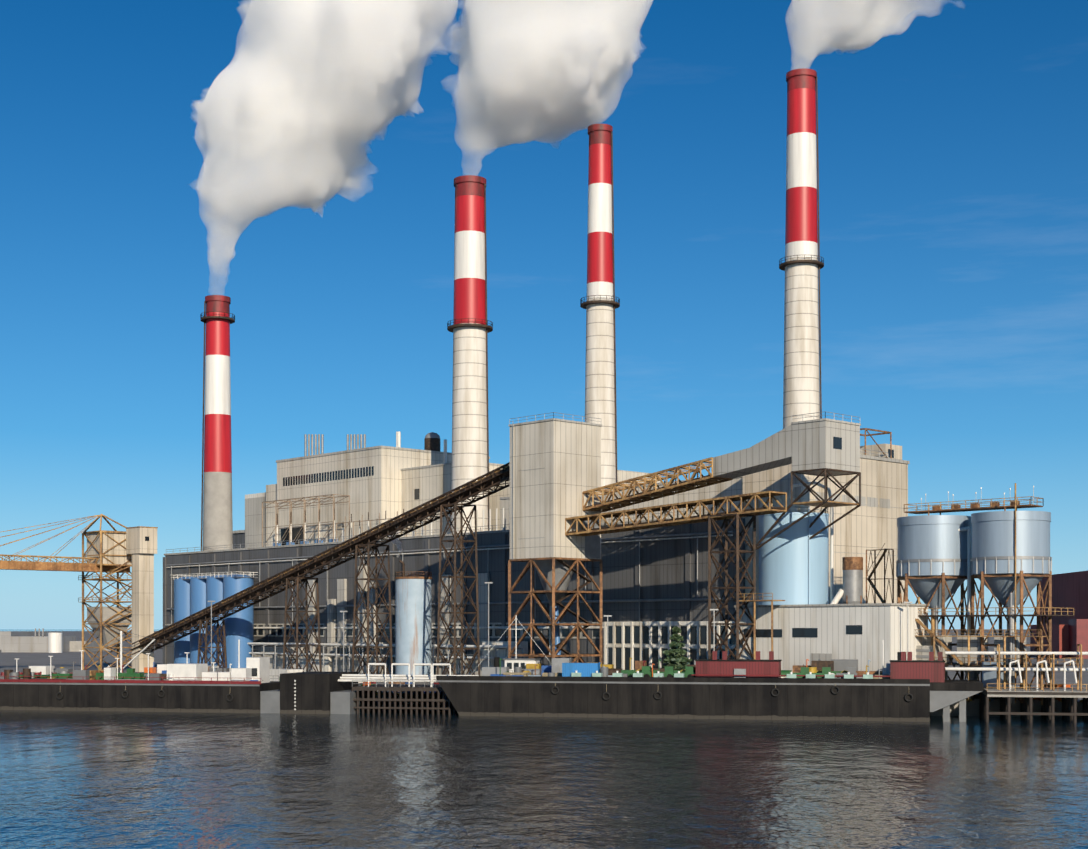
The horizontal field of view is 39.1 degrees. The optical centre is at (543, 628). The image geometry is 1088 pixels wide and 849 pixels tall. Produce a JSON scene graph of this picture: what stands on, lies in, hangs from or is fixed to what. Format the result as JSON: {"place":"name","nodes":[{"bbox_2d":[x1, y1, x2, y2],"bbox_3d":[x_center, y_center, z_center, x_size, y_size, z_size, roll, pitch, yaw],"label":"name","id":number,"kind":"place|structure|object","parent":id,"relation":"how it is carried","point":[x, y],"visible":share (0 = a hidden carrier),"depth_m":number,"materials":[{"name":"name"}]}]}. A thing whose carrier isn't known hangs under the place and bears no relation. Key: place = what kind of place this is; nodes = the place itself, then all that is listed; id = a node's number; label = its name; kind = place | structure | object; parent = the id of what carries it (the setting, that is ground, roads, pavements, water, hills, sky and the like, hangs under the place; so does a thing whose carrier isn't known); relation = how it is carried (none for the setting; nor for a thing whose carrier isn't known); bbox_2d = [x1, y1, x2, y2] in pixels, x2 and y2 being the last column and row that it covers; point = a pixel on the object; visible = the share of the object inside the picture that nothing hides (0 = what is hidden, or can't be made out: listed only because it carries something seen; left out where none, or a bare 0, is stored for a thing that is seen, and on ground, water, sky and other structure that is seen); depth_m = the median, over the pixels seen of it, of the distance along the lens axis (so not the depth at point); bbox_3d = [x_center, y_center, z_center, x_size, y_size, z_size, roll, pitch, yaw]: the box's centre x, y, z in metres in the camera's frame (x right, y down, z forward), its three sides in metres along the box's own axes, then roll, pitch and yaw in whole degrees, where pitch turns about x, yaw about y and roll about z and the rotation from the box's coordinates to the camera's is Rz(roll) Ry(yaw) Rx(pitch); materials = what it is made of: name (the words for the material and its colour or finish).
{"place":"outdoors","nodes":[
{"label":"outdoors","id":0,"kind":"place"},
{"bbox_2d":[0,629,1087,848],"bbox_3d":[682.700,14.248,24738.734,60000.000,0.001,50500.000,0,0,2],"label":"water","id":1,"kind":"structure","parent":0,"point":[136,780],"depth_m":142.19,"materials":[{"name":"blue liquid"}]},
{"bbox_2d":[0,640,372,713],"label":"barge","id":2,"kind":"object","parent":1,"relation":"in","point":[194,687],"visible":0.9,"depth_m":263.16,"materials":[{"name":"black metal"}]},
{"bbox_2d":[0,631,229,677],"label":"deck equipment","id":3,"kind":"object","parent":2,"relation":"on","point":[44,670],"visible":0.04,"depth_m":273.34,"materials":[{"name":"metal"}]},
{"bbox_2d":[4,661,279,680],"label":"deck equipment","id":4,"kind":"object","parent":2,"relation":"on","point":[109,673],"visible":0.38,"depth_m":269.66,"materials":[{"name":"yellow paint"}]},
{"bbox_2d":[338,663,478,714],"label":"pier","id":5,"kind":"structure","parent":1,"relation":"in","point":[432,687],"depth_m":256.74,"materials":[{"name":"metal"}]},
{"bbox_2d":[436,651,982,721],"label":"barge","id":6,"kind":"object","parent":1,"relation":"on","point":[714,688],"visible":0.96,"depth_m":242.48},
{"bbox_2d":[473,615,550,674],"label":"small derrick","id":7,"kind":"object","parent":6,"relation":"on","point":[511,663],"visible":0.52,"depth_m":269.70,"materials":[{"name":"white metal"}]},
{"bbox_2d":[482,640,889,678],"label":"deck equipment","id":8,"kind":"object","parent":6,"relation":"on","point":[839,665],"visible":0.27,"depth_m":250.72,"materials":[{"name":"metal"}]},
{"bbox_2d":[490,658,889,678],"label":"deck equipment","id":9,"kind":"object","parent":6,"relation":"on","point":[535,665],"visible":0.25,"depth_m":253.65,"materials":[{"name":"metal"}]},
{"bbox_2d":[945,644,1087,723],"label":"pier","id":10,"kind":"structure","parent":1,"relation":"in","point":[1069,696],"depth_m":235.10,"materials":[{"name":"concrete"}]},
{"bbox_2d":[0,629,1087,717],"bbox_3d":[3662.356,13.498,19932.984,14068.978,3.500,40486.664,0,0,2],"label":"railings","id":11,"kind":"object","parent":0,"point":[28,659],"depth_m":505.79,"materials":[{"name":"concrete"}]},
{"bbox_2d":[0,514,157,671],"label":"ship unloader","id":12,"kind":"object","parent":11,"relation":"on","point":[118,552],"visible":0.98,"depth_m":420.82,"materials":[{"name":"yellow metal"}]},
{"bbox_2d":[0,628,161,652],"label":"buildings","id":13,"kind":"structure","parent":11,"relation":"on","point":[29,641],"depth_m":765.85,"materials":[{"name":"concrete"}]},
{"bbox_2d":[170,572,257,667],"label":"storage silos","id":14,"kind":"object","parent":11,"relation":"on","point":[193,595],"visible":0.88,"depth_m":407.12,"materials":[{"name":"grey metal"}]},
{"bbox_2d":[200,295,234,550],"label":"chimney","id":15,"kind":"object","parent":11,"relation":"on","point":[216,514],"visible":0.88,"depth_m":434.79,"materials":[{"name":"red paint"}]},
{"bbox_2d":[130,462,509,675],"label":"conveyor","id":16,"kind":"object","parent":11,"relation":"on","point":[474,488],"visible":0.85,"depth_m":344.41,"materials":[{"name":"metal"}]},
{"bbox_2d":[395,560,431,674],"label":"rusty tank","id":17,"kind":"object","parent":11,"relation":"on","point":[413,620],"visible":0.96,"depth_m":342.71,"materials":[{"name":"white metal"}]},
{"bbox_2d":[163,432,744,674],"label":"building","id":18,"kind":"structure","parent":11,"relation":"on","point":[374,481],"depth_m":359.67,"materials":[{"name":"beige metal"}]},
{"bbox_2d":[262,494,509,546],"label":"rooftop structures","id":19,"kind":"object","parent":18,"relation":"on","point":[290,525],"visible":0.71,"depth_m":405.27,"materials":[{"name":"metal"}]},
{"bbox_2d":[166,531,732,653],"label":"facade pipework","id":20,"kind":"object","parent":18,"relation":"attached to","point":[331,605],"visible":0.56,"depth_m":374.70,"materials":[{"name":"grey metal"}]},
{"bbox_2d":[447,175,492,533],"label":"chimney","id":21,"kind":"object","parent":11,"relation":"on","point":[470,328],"visible":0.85,"depth_m":380.19,"materials":[{"name":"red paint"}]},
{"bbox_2d":[0,675,1017,701],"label":"tire fenders","id":22,"kind":"object","parent":11,"relation":"on","point":[552,688],"visible":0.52,"depth_m":245.86,"materials":[{"name":"rubber"}]},
{"bbox_2d":[508,412,601,665],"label":"transfer tower","id":23,"kind":"structure","parent":11,"relation":"on","point":[555,468],"depth_m":297.43,"materials":[{"name":"grey metal"}]},
{"bbox_2d":[208,582,911,682],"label":"quay plant","id":24,"kind":"object","parent":11,"relation":"on","point":[339,659],"visible":0.42,"depth_m":366.96,"materials":[{"name":"grey metal"}]},
{"bbox_2d":[580,124,619,486],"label":"chimney","id":25,"kind":"object","parent":11,"relation":"on","point":[600,305],"visible":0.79,"depth_m":378.12,"materials":[{"name":"red paint"}]},
{"bbox_2d":[565,491,786,658],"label":"conveyor","id":26,"kind":"object","parent":11,"relation":"on","point":[737,514],"visible":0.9,"depth_m":268.39,"materials":[{"name":"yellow metal"}]},
{"bbox_2d":[582,411,860,553],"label":"conveyor","id":27,"kind":"object","parent":26,"relation":"on","point":[825,448],"visible":0.98,"depth_m":264.39,"materials":[{"name":"yellow metal"}]},
{"bbox_2d":[661,626,691,669],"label":"spruce tree","id":28,"kind":"object","parent":11,"relation":"on","point":[676,658],"visible":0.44,"depth_m":264.81,"materials":[{"name":"green plant"}]},
{"bbox_2d":[279,677,1082,701],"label":"quay clutter","id":29,"kind":"object","parent":11,"relation":"on","point":[1035,699],"visible":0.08,"depth_m":261.39,"materials":[{"name":"white paint"}]},
{"bbox_2d":[758,482,833,604],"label":"blue tank","id":30,"kind":"object","parent":11,"relation":"on","point":[793,564],"visible":0.48,"depth_m":271.76,"materials":[{"name":"blue metal"}]},
{"bbox_2d":[779,68,823,428],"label":"chimney","id":31,"kind":"object","parent":11,"relation":"on","point":[802,265],"visible":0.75,"depth_m":383.09,"materials":[{"name":"red paint"}]},
{"bbox_2d":[743,428,909,604],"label":"boiler house","id":32,"kind":"structure","parent":11,"relation":"on","point":[869,523],"depth_m":296.43,"materials":[{"name":"beige metal"}]},
{"bbox_2d":[734,593,929,674],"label":"building","id":33,"kind":"structure","parent":11,"relation":"on","point":[790,636],"depth_m":255.32,"materials":[{"name":"white metal"}]},
{"bbox_2d":[830,543,893,603],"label":"dust collector","id":34,"kind":"object","parent":11,"relation":"on","point":[851,592],"visible":0.54,"depth_m":267.64,"materials":[{"name":"grey metal"}]},
{"bbox_2d":[896,483,1051,704],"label":"storage silos","id":35,"kind":"object","parent":11,"relation":"on","point":[1000,555],"visible":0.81,"depth_m":249.70,"materials":[{"name":"grey metal"}]},
{"bbox_2d":[915,593,1082,702],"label":"silo underworks","id":36,"kind":"object","parent":11,"relation":"on","point":[975,660],"visible":0.58,"depth_m":246.76,"materials":[{"name":"metal"}]},
{"bbox_2d":[0,0,1087,628],"label":"sky","id":37,"kind":"structure","parent":0,"point":[297,163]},
{"bbox_2d":[1030,571,1087,658],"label":"brick warehouse","id":38,"kind":"structure","parent":0,"point":[1069,591],"depth_m":643.66,"materials":[{"name":"red brick"}]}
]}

